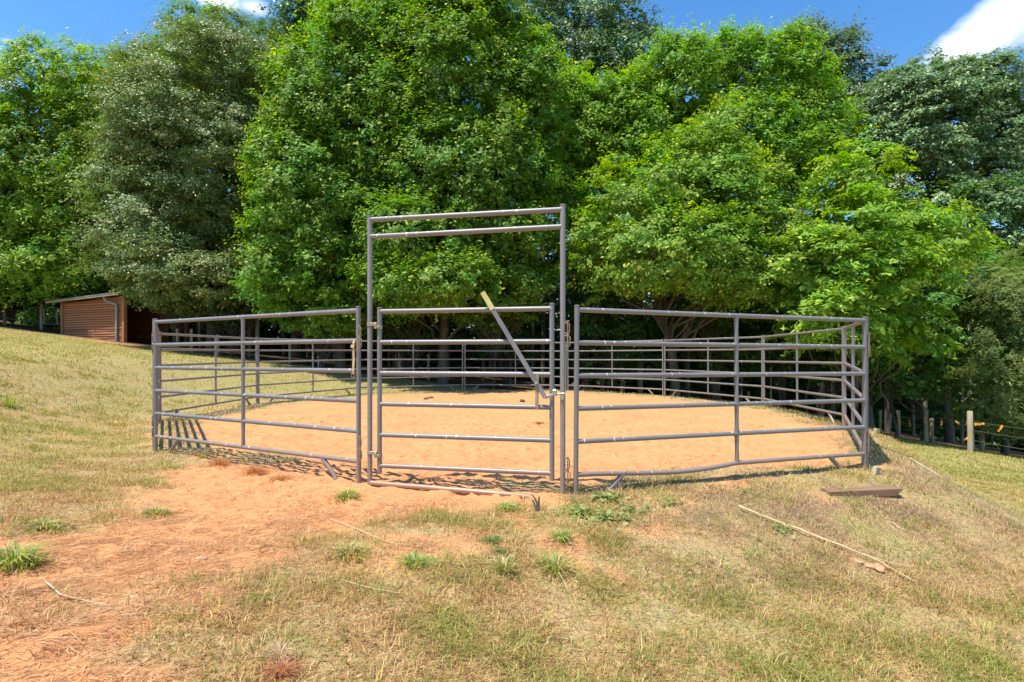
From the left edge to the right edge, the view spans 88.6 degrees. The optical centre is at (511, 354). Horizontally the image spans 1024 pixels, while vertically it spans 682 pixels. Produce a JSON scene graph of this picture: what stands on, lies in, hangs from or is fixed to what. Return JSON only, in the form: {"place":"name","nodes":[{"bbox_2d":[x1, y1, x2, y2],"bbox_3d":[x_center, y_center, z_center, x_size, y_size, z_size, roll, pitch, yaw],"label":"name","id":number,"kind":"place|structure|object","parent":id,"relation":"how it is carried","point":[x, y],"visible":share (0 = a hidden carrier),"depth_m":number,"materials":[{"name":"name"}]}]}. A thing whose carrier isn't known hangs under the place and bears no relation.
{"place":"outdoors","nodes":[
{"label":"outdoors","id":0,"kind":"place"},
{"bbox_2d":[0,318,1023,681],"bbox_3d":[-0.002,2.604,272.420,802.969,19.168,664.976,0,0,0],"label":"ground","id":1,"kind":"structure","parent":0,"point":[650,454],"depth_m":4.75,"materials":[{"name":"soil"}]},
{"bbox_2d":[0,392,25,408],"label":"grass tuft","id":2,"kind":"object","parent":1,"relation":"on","point":[8,403],"visible":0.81,"depth_m":9.11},
{"bbox_2d":[0,303,42,329],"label":"rail fence","id":3,"kind":"object","parent":1,"relation":"on","point":[40,313],"visible":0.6,"depth_m":29.92,"materials":[{"name":"grey wood"}]},
{"bbox_2d":[44,307,59,324],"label":"wire gate","id":4,"kind":"structure","parent":3,"relation":"attached to","point":[46,315],"depth_m":30.00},
{"bbox_2d":[0,251,66,324],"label":"shrub","id":5,"kind":"object","parent":1,"relation":"on","point":[15,307],"visible":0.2,"depth_m":31.06,"materials":[{"name":"green plant"}]},
{"bbox_2d":[0,538,73,573],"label":"grass tuft","id":6,"kind":"object","parent":1,"relation":"on","point":[20,557],"visible":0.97,"depth_m":2.79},
{"bbox_2d":[14,302,59,328],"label":"shrub","id":7,"kind":"object","parent":1,"relation":"on","point":[51,317],"visible":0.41,"depth_m":33.82,"materials":[{"name":"green plant"}]},
{"bbox_2d":[11,517,77,535],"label":"grass tuft","id":8,"kind":"object","parent":1,"relation":"on","point":[44,524],"visible":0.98,"depth_m":3.42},
{"bbox_2d":[44,581,106,604],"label":"dry stalk","id":9,"kind":"object","parent":1,"relation":"on","point":[49,584],"visible":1,"depth_m":2.47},
{"bbox_2d":[0,25,178,317],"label":"walnut tree","id":10,"kind":"object","parent":1,"relation":"on","point":[18,231],"visible":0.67,"depth_m":27.78,"materials":[{"name":"green plant"}]},
{"bbox_2d":[37,130,142,308],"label":"tree","id":11,"kind":"object","parent":1,"relation":"on","point":[95,291],"visible":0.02,"depth_m":38.18,"materials":[{"name":"green plant"}]},
{"bbox_2d":[45,292,188,341],"bbox_3d":[-21.481,-1.801,29.164,6.029,2.692,4.300,0,0,20],"label":"run in shed","id":12,"kind":"object","parent":1,"relation":"on","point":[108,316],"visible":0.88,"depth_m":27.82,"materials":[{"name":"brown wood"}]},
{"bbox_2d":[5,0,284,346],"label":"back oak","id":13,"kind":"object","parent":1,"relation":"on","point":[190,8],"visible":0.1,"depth_m":30.80,"materials":[{"name":"green plant"}]},
{"bbox_2d":[127,505,176,520],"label":"grass tuft","id":14,"kind":"object","parent":1,"relation":"on","point":[153,511],"visible":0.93,"depth_m":3.98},
{"bbox_2d":[152,319,159,451],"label":"corral panel","id":15,"kind":"object","parent":1,"relation":"on","point":[153,381],"visible":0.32,"depth_m":7.07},
{"bbox_2d":[113,278,208,348],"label":"shrub","id":16,"kind":"object","parent":1,"relation":"on","point":[171,313],"visible":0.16,"depth_m":24.76,"materials":[{"name":"green plant"}]},
{"bbox_2d":[103,105,242,334],"bbox_3d":[-22.428,-9.298,37.796,10.880,18.001,9.530,0,0,0],"label":"tree","id":17,"kind":"object","parent":1,"relation":"on","point":[197,232],"depth_m":37.06,"materials":[{"name":"green plant"}]},
{"bbox_2d":[55,0,321,352],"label":"willow oak","id":18,"kind":"object","parent":1,"relation":"on","point":[135,201],"visible":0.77,"depth_m":22.65,"materials":[{"name":"green plant"}]},
{"bbox_2d":[150,164,246,348],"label":"slender tree","id":19,"kind":"object","parent":1,"relation":"on","point":[199,327],"visible":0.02,"depth_m":28.98,"materials":[{"name":"green plant"}]},
{"bbox_2d":[160,332,257,420],"bbox_3d":[-6.787,0.478,12.002,0.057,1.841,3.734,0,0,2],"label":"corral panel","id":20,"kind":"object","parent":1,"relation":"on","point":[215,349],"visible":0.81,"depth_m":11.79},
{"bbox_2d":[201,457,244,467],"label":"grass tuft","id":21,"kind":"object","parent":1,"relation":"on","point":[221,462],"visible":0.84,"depth_m":6.17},
{"bbox_2d":[185,169,263,356],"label":"slender tree","id":22,"kind":"object","parent":1,"relation":"on","point":[249,353],"visible":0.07,"depth_m":26.10,"materials":[{"name":"green plant"}]},
{"bbox_2d":[163,275,299,355],"bbox_3d":[-13.309,-1.707,24.612,7.044,4.181,4.412,0,0,0],"label":"shrub","id":23,"kind":"object","parent":1,"relation":"on","point":[246,310],"visible":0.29,"depth_m":24.07,"materials":[{"name":"green plant"}]},
{"bbox_2d":[233,463,282,475],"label":"grass tuft","id":24,"kind":"object","parent":1,"relation":"on","point":[255,470],"visible":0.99,"depth_m":5.77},
{"bbox_2d":[154,306,361,482],"bbox_3d":[-3.147,0.440,6.164,3.734,1.841,0.057,0,0,28],"label":"corral panel","id":25,"kind":"object","parent":1,"relation":"on","point":[357,370],"visible":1,"depth_m":5.98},
{"bbox_2d":[351,340,354,377],"bbox_3d":[-1.589,0.043,5.325,0.050,0.386,0.085,0,0,28],"label":"leather strap","id":26,"kind":"object","parent":25,"relation":"hanging from","point":[353,354],"visible":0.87,"depth_m":5.30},
{"bbox_2d":[186,91,331,358],"bbox_3d":[-11.039,-5.832,25.691,7.814,12.734,7.280,0,0,0],"label":"slender tree","id":27,"kind":"object","parent":1,"relation":"on","point":[257,329],"visible":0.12,"depth_m":24.08,"materials":[{"name":"green plant"}]},
{"bbox_2d":[259,471,300,484],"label":"grass tuft","id":28,"kind":"object","parent":1,"relation":"on","point":[281,477],"visible":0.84,"depth_m":5.46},
{"bbox_2d":[252,635,307,663],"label":"grass tuft","id":29,"kind":"object","parent":1,"relation":"on","point":[281,650],"visible":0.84,"depth_m":2.22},
{"bbox_2d":[249,653,314,681],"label":"grass tuft","id":30,"kind":"object","parent":1,"relation":"on","point":[282,667],"visible":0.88,"depth_m":2.11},
{"bbox_2d":[217,193,351,355],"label":"tree","id":31,"kind":"object","parent":1,"relation":"on","point":[300,348],"visible":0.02,"depth_m":37.15,"materials":[{"name":"green plant"}]},
{"bbox_2d":[232,0,366,357],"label":"dark tulip tree","id":32,"kind":"object","parent":1,"relation":"on","point":[283,13],"visible":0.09,"depth_m":32.03,"materials":[{"name":"green plant"}]},
{"bbox_2d":[258,337,355,402],"bbox_3d":[-5.900,0.460,15.517,0.060,1.841,3.734,0,0,27],"label":"corral panel","id":33,"kind":"object","parent":1,"relation":"on","point":[312,381],"visible":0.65,"depth_m":15.07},
{"bbox_2d":[264,298,375,367],"bbox_3d":[-7.871,-0.787,22.040,4.429,3.498,3.296,0,0,0],"label":"shrub","id":34,"kind":"object","parent":1,"relation":"on","point":[287,323],"visible":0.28,"depth_m":21.66,"materials":[{"name":"green plant"}]},
{"bbox_2d":[224,0,447,367],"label":"oak tree","id":35,"kind":"object","parent":1,"relation":"on","point":[296,162],"visible":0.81,"depth_m":20.54,"materials":[{"name":"green plant"}]},
{"bbox_2d":[324,487,368,503],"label":"grass tuft","id":36,"kind":"object","parent":1,"relation":"on","point":[346,493],"visible":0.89,"depth_m":4.78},
{"bbox_2d":[318,539,386,563],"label":"grass tuft","id":37,"kind":"object","parent":1,"relation":"on","point":[352,549],"visible":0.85,"depth_m":3.36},
{"bbox_2d":[337,179,433,366],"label":"tree","id":38,"kind":"object","parent":1,"relation":"on","point":[393,357],"depth_m":37.84,"materials":[{"name":"green plant"}]},
{"bbox_2d":[330,518,445,546],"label":"dry stalk","id":39,"kind":"object","parent":1,"relation":"on","point":[380,538],"visible":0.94,"depth_m":3.69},
{"bbox_2d":[331,290,456,378],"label":"tree","id":40,"kind":"object","parent":1,"relation":"on","point":[385,318],"visible":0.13,"depth_m":22.69,"materials":[{"name":"green plant"}]},
{"bbox_2d":[361,340,462,390],"bbox_3d":[-3.412,0.449,18.053,3.734,1.841,0.057,0,0,-28],"label":"corral panel","id":41,"kind":"object","parent":1,"relation":"on","point":[413,377],"visible":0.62,"depth_m":18.12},
{"bbox_2d":[394,549,440,569],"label":"grass tuft","id":42,"kind":"object","parent":1,"relation":"on","point":[410,561],"visible":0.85,"depth_m":3.24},
{"bbox_2d":[361,315,475,376],"bbox_3d":[-4.434,-0.489,24.701,5.692,3.790,4.097,0,0,0],"label":"shrub","id":43,"kind":"object","parent":1,"relation":"on","point":[388,335],"visible":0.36,"depth_m":23.78,"materials":[{"name":"green plant"}]},
{"bbox_2d":[294,0,550,370],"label":"back oak","id":44,"kind":"object","parent":1,"relation":"on","point":[398,353],"depth_m":29.52,"materials":[{"name":"green plant"}]},
{"bbox_2d":[339,0,581,383],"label":"oak tree","id":45,"kind":"object","parent":1,"relation":"on","point":[495,139],"visible":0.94,"depth_m":19.88,"materials":[{"name":"green plant"}]},
{"bbox_2d":[176,329,749,400],"bbox_3d":[-2.036,1.065,24.297,27.240,4.490,1.566,0,0,-2],"label":"woodland fence","id":46,"kind":"object","parent":1,"relation":"on","point":[290,345],"visible":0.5,"depth_m":24.17,"materials":[{"name":"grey wood"}]},
{"bbox_2d":[367,204,570,498],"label":"entry arch","id":47,"kind":"structure","parent":1,"relation":"on","point":[371,236],"depth_m":5.00,"materials":[{"name":"metal"}]},
{"bbox_2d":[367,291,564,480],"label":"gate","id":48,"kind":"structure","parent":47,"relation":"attached to","point":[378,454],"depth_m":5.01,"materials":[{"name":"metal"}]},
{"bbox_2d":[438,287,542,389],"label":"tree","id":49,"kind":"object","parent":1,"relation":"on","point":[489,322],"visible":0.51,"depth_m":21.69,"materials":[{"name":"green plant"}]},
{"bbox_2d":[476,533,504,545],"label":"grass tuft","id":50,"kind":"object","parent":1,"relation":"on","point":[490,538],"visible":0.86,"depth_m":3.67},
{"bbox_2d":[481,553,523,581],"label":"grass tuft","id":51,"kind":"object","parent":1,"relation":"on","point":[506,564],"visible":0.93,"depth_m":3.26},
{"bbox_2d":[464,321,541,387],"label":"shrub","id":52,"kind":"object","parent":1,"relation":"on","point":[502,355],"visible":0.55,"depth_m":24.96,"materials":[{"name":"green plant"}]},
{"bbox_2d":[435,90,575,377],"bbox_3d":[-0.964,-9.051,38.805,11.331,22.189,9.597,0,0,0],"label":"tree","id":53,"kind":"object","parent":1,"relation":"on","point":[490,364],"visible":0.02,"depth_m":37.86,"materials":[{"name":"green plant"}]},
{"bbox_2d":[489,499,522,514],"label":"grass tuft","id":54,"kind":"object","parent":1,"relation":"on","point":[504,506],"visible":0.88,"depth_m":4.39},
{"bbox_2d":[0,327,1023,681],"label":"grass","id":55,"kind":"structure","parent":1,"relation":"on","point":[998,665],"depth_m":3.31,"materials":[{"name":"plant"}]},
{"bbox_2d":[6,200,1023,452],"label":"woodland","id":56,"kind":"object","parent":1,"relation":"on","point":[268,330],"visible":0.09,"depth_m":40.09,"materials":[{"name":"green plant"}]},
{"bbox_2d":[463,341,566,390],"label":"corral panel","id":57,"kind":"object","parent":1,"relation":"on","point":[465,359],"visible":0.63,"depth_m":18.89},
{"bbox_2d":[494,198,575,388],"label":"slender tree","id":58,"kind":"object","parent":1,"relation":"on","point":[510,370],"visible":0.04,"depth_m":25.12,"materials":[{"name":"green plant"}]},
{"bbox_2d":[532,494,539,511],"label":"dead stems","id":59,"kind":"object","parent":1,"relation":"on","point":[537,506],"visible":0.82,"depth_m":4.39,"materials":[{"name":"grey plant"}]},
{"bbox_2d":[491,230,595,383],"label":"slender tree","id":60,"kind":"object","parent":1,"relation":"on","point":[532,347],"visible":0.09,"depth_m":32.64,"materials":[{"name":"green plant"}]},
{"bbox_2d":[523,547,586,580],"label":"grass tuft","id":61,"kind":"object","parent":1,"relation":"on","point":[557,567],"visible":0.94,"depth_m":3.34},
{"bbox_2d":[493,192,617,389],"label":"slender tree","id":62,"kind":"object","parent":1,"relation":"on","point":[543,348],"visible":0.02,"depth_m":28.26,"materials":[{"name":"green plant"}]},
{"bbox_2d":[539,526,580,544],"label":"grass tuft","id":63,"kind":"object","parent":1,"relation":"on","point":[561,537],"visible":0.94,"depth_m":3.75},
{"bbox_2d":[512,164,630,387],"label":"slender tree","id":64,"kind":"object","parent":1,"relation":"on","point":[571,277],"visible":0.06,"depth_m":26.84,"materials":[{"name":"green plant"}]},
{"bbox_2d":[551,480,597,491],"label":"grass tuft","id":65,"kind":"object","parent":1,"relation":"on","point":[571,486],"visible":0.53,"depth_m":4.99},
{"bbox_2d":[546,503,603,520],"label":"broadleaf weed","id":66,"kind":"object","parent":1,"relation":"on","point":[577,510],"visible":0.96,"depth_m":4.30,"materials":[{"name":"green plant"}]},
{"bbox_2d":[509,0,671,390],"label":"poplar tree","id":67,"kind":"object","parent":1,"relation":"on","point":[611,31],"visible":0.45,"depth_m":30.33,"materials":[{"name":"green plant"}]},
{"bbox_2d":[548,197,636,391],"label":"slender tree","id":68,"kind":"object","parent":1,"relation":"on","point":[601,389],"visible":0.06,"depth_m":31.75,"materials":[{"name":"green plant"}]},
{"bbox_2d":[532,162,654,307],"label":"tree","id":69,"kind":"object","parent":1,"relation":"on","point":[577,280],"visible":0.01,"depth_m":38.45,"materials":[{"name":"green plant"}]},
{"bbox_2d":[579,487,629,504],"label":"broadleaf weed","id":70,"kind":"object","parent":1,"relation":"on","point":[605,495],"visible":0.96,"depth_m":4.68,"materials":[{"name":"green plant"}]},
{"bbox_2d":[544,288,670,390],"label":"tree","id":71,"kind":"object","parent":1,"relation":"on","point":[630,327],"visible":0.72,"depth_m":22.97,"materials":[{"name":"green plant"}]},
{"bbox_2d":[572,504,645,529],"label":"broadleaf weed","id":72,"kind":"object","parent":1,"relation":"on","point":[603,516],"visible":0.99,"depth_m":4.19,"materials":[{"name":"green plant"}]},
{"bbox_2d":[567,339,663,395],"bbox_3d":[3.355,0.460,17.666,3.734,1.841,0.057,0,0,42],"label":"corral panel","id":73,"kind":"object","parent":1,"relation":"on","point":[612,368],"visible":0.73,"depth_m":17.44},
{"bbox_2d":[555,319,686,392],"bbox_3d":[5.061,0.229,25.097,5.931,4.641,4.216,0,0,0],"label":"shrub","id":74,"kind":"object","parent":1,"relation":"on","point":[634,355],"visible":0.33,"depth_m":24.79,"materials":[{"name":"green plant"}]},
{"bbox_2d":[618,500,654,517],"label":"broadleaf weed","id":75,"kind":"object","parent":1,"relation":"on","point":[632,506],"visible":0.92,"depth_m":4.40,"materials":[{"name":"green plant"}]},
{"bbox_2d":[597,198,700,393],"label":"slender tree","id":76,"kind":"object","parent":1,"relation":"on","point":[640,385],"visible":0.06,"depth_m":24.66,"materials":[{"name":"green plant"}]},
{"bbox_2d":[656,495,686,508],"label":"broadleaf weed","id":77,"kind":"object","parent":1,"relation":"on","point":[673,500],"visible":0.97,"depth_m":4.63,"materials":[{"name":"green plant"}]},
{"bbox_2d":[661,229,700,397],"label":"slender tree","id":78,"kind":"object","parent":1,"relation":"on","point":[687,383],"visible":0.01,"depth_m":28.55,"materials":[{"name":"brown plant"}]},
{"bbox_2d":[550,84,844,396],"bbox_3d":[7.184,-3.983,19.964,11.458,13.303,7.069,0,0,0],"label":"elm tree","id":79,"kind":"object","parent":1,"relation":"on","point":[750,208],"visible":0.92,"depth_m":19.16,"materials":[{"name":"green plant"}]},
{"bbox_2d":[520,7,883,400],"bbox_3d":[8.242,-6.409,24.492,17.291,19.196,7.651,0,0,0],"label":"maple tree","id":80,"kind":"object","parent":1,"relation":"on","point":[647,100],"visible":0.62,"depth_m":23.03,"materials":[{"name":"green plant"}]},
{"bbox_2d":[644,120,760,397],"bbox_3d":[13.064,-6.929,37.567,9.163,21.109,10.682,0,0,44],"label":"tree","id":81,"kind":"object","parent":1,"relation":"on","point":[684,378],"depth_m":37.92,"materials":[{"name":"green plant"}]},
{"bbox_2d":[664,335,762,405],"bbox_3d":[5.486,0.451,14.724,0.057,1.841,3.734,0,0,-23],"label":"corral panel","id":82,"kind":"object","parent":1,"relation":"on","point":[708,361],"visible":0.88,"depth_m":14.69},
{"bbox_2d":[648,286,784,400],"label":"tree","id":83,"kind":"object","parent":1,"relation":"on","point":[720,326],"visible":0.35,"depth_m":22.62,"materials":[{"name":"green plant"}]},
{"bbox_2d":[573,305,870,494],"bbox_3d":[2.341,0.476,5.455,3.734,1.841,0.059,0,0,-19],"label":"corral panel","id":84,"kind":"object","parent":1,"relation":"on","point":[736,374],"visible":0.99,"depth_m":5.37,"materials":[{"name":"metal"}]},
{"bbox_2d":[684,309,783,401],"bbox_3d":[10.671,0.196,24.739,5.732,6.059,4.040,0,0,0],"label":"shrub","id":85,"kind":"object","parent":1,"relation":"on","point":[714,365],"visible":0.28,"depth_m":24.20,"materials":[{"name":"green plant"}]},
{"bbox_2d":[729,239,799,408],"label":"slender tree","id":86,"kind":"object","parent":1,"relation":"on","point":[783,396],"visible":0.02,"depth_m":27.64,"materials":[{"name":"brown plant"}]},
{"bbox_2d":[763,518,796,538],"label":"broadleaf weed","id":87,"kind":"object","parent":1,"relation":"on","point":[783,531],"visible":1,"depth_m":4.23,"materials":[{"name":"green plant"}]},
{"bbox_2d":[728,310,832,406],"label":"tree","id":88,"kind":"object","parent":1,"relation":"on","point":[772,355],"visible":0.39,"depth_m":22.84,"materials":[{"name":"green plant"}]},
{"bbox_2d":[726,122,842,407],"bbox_3d":[19.224,-6.202,38.647,11.001,21.929,10.144,0,0,0],"label":"tree","id":89,"kind":"object","parent":1,"relation":"on","point":[798,242],"visible":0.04,"depth_m":36.64,"materials":[{"name":"green plant"}]},
{"bbox_2d":[763,326,842,425],"bbox_3d":[6.064,0.438,11.176,0.057,1.841,3.734,0,0,5],"label":"corral panel","id":90,"kind":"object","parent":1,"relation":"on","point":[818,378],"visible":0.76,"depth_m":10.79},
{"bbox_2d":[769,292,837,414],"bbox_3d":[13.020,-0.001,22.853,4.304,6.834,4.456,0,0,0],"label":"shrub","id":91,"kind":"object","parent":1,"relation":"on","point":[791,323],"visible":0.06,"depth_m":22.40,"materials":[{"name":"green plant"}]},
{"bbox_2d":[738,505,914,581],"bbox_3d":[2.419,1.458,4.153,1.211,0.292,0.299,0,0,35],"label":"dry cane","id":92,"kind":"object","parent":1,"relation":"on","point":[780,522],"visible":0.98,"depth_m":4.11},
{"bbox_2d":[767,7,912,417],"bbox_3d":[20.987,-8.925,34.162,8.358,27.351,7.919,0,0,-35],"label":"back oak","id":93,"kind":"object","parent":1,"relation":"on","point":[850,35],"visible":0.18,"depth_m":33.27,"materials":[{"name":"green plant"}]},
{"bbox_2d":[791,334,889,419],"bbox_3d":[13.608,0.893,22.290,4.200,5.190,3.575,0,0,0],"label":"shrub","id":94,"kind":"object","parent":1,"relation":"on","point":[825,367],"visible":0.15,"depth_m":22.31,"materials":[{"name":"green plant"}]},
{"bbox_2d":[843,317,868,466],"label":"corral panel","id":95,"kind":"object","parent":1,"relation":"on","point":[854,413],"visible":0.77,"depth_m":7.64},
{"bbox_2d":[821,485,902,496],"bbox_3d":[3.439,1.351,5.158,0.773,0.067,0.140,0,0,-6],"label":"plank","id":96,"kind":"object","parent":1,"relation":"on","point":[889,490],"visible":0.93,"depth_m":5.11,"materials":[{"name":"brown wood"}]},
{"bbox_2d":[834,259,894,432],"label":"slender tree","id":97,"kind":"object","parent":1,"relation":"on","point":[886,416],"visible":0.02,"depth_m":29.85,"materials":[{"name":"brown plant"}]},
{"bbox_2d":[808,148,926,407],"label":"tree","id":98,"kind":"object","parent":1,"relation":"on","point":[871,399],"visible":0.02,"depth_m":39.30,"materials":[{"name":"green plant"}]},
{"bbox_2d":[872,563,885,571],"bbox_3d":[2.715,1.586,3.883,0.117,0.044,0.110,0,0,0],"label":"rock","id":99,"kind":"object","parent":1,"relation":"on","point":[879,567],"visible":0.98,"depth_m":3.87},
{"bbox_2d":[750,126,1012,429],"bbox_3d":[12.278,-2.226,18.433,8.019,11.387,5.801,0,0,0],"label":"young walnut","id":100,"kind":"object","parent":1,"relation":"on","point":[863,234],"visible":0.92,"depth_m":17.49,"materials":[{"name":"green plant"}]},
{"bbox_2d":[868,331,957,436],"bbox_3d":[15.559,1.116,21.804,4.013,5.226,3.991,0,0,0],"label":"shrub","id":101,"kind":"object","parent":1,"relation":"on","point":[936,359],"visible":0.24,"depth_m":21.04,"materials":[{"name":"green plant"}]},
{"bbox_2d":[912,398,914,436],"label":"slender tree","id":102,"kind":"object","parent":1,"relation":"on","point":[913,424],"depth_m":31.35,"materials":[{"name":"brown plant"}]},
{"bbox_2d":[827,39,1023,443],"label":"grey oak","id":103,"kind":"object","parent":1,"relation":"on","point":[980,100],"visible":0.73,"depth_m":26.55,"materials":[{"name":"green plant"}]},
{"bbox_2d":[849,242,1023,441],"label":"shade tree","id":104,"kind":"object","parent":1,"relation":"on","point":[917,387],"visible":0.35,"depth_m":20.91,"materials":[{"name":"green plant"}]},
{"bbox_2d":[890,413,984,451],"bbox_3d":[20.534,3.842,25.985,0.265,2.350,11.996,0,0,21],"label":"wooden post row","id":105,"kind":"object","parent":1,"relation":"on","point":[981,440],"visible":0.57,"depth_m":25.42,"materials":[{"name":"grey wood"}]},
{"bbox_2d":[879,201,1003,409],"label":"slender tree","id":106,"kind":"object","parent":1,"relation":"on","point":[925,402],"visible":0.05,"depth_m":22.92,"materials":[{"name":"green plant"}]},
{"bbox_2d":[879,410,1023,452],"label":"wire fence","id":107,"kind":"object","parent":1,"relation":"on","point":[970,430],"visible":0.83,"depth_m":17.07,"materials":[{"name":"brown wood"}]},
{"bbox_2d":[920,168,1023,448],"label":"slender tree","id":108,"kind":"object","parent":1,"relation":"on","point":[978,187],"visible":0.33,"depth_m":24.33,"materials":[{"name":"green plant"}]},
{"bbox_2d":[953,271,993,443],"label":"slender tree","id":109,"kind":"object","parent":1,"relation":"on","point":[962,435],"depth_m":33.14,"materials":[{"name":"brown plant"}]},
{"bbox_2d":[925,240,1023,454],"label":"cedar tree","id":110,"kind":"object","parent":1,"relation":"on","point":[997,394],"visible":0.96,"depth_m":19.00,"materials":[{"name":"green plant"}]},
{"bbox_2d":[0,0,1023,345],"label":"sky","id":111,"kind":"structure","parent":0,"point":[901,27],"materials":[{"name":"blue"}]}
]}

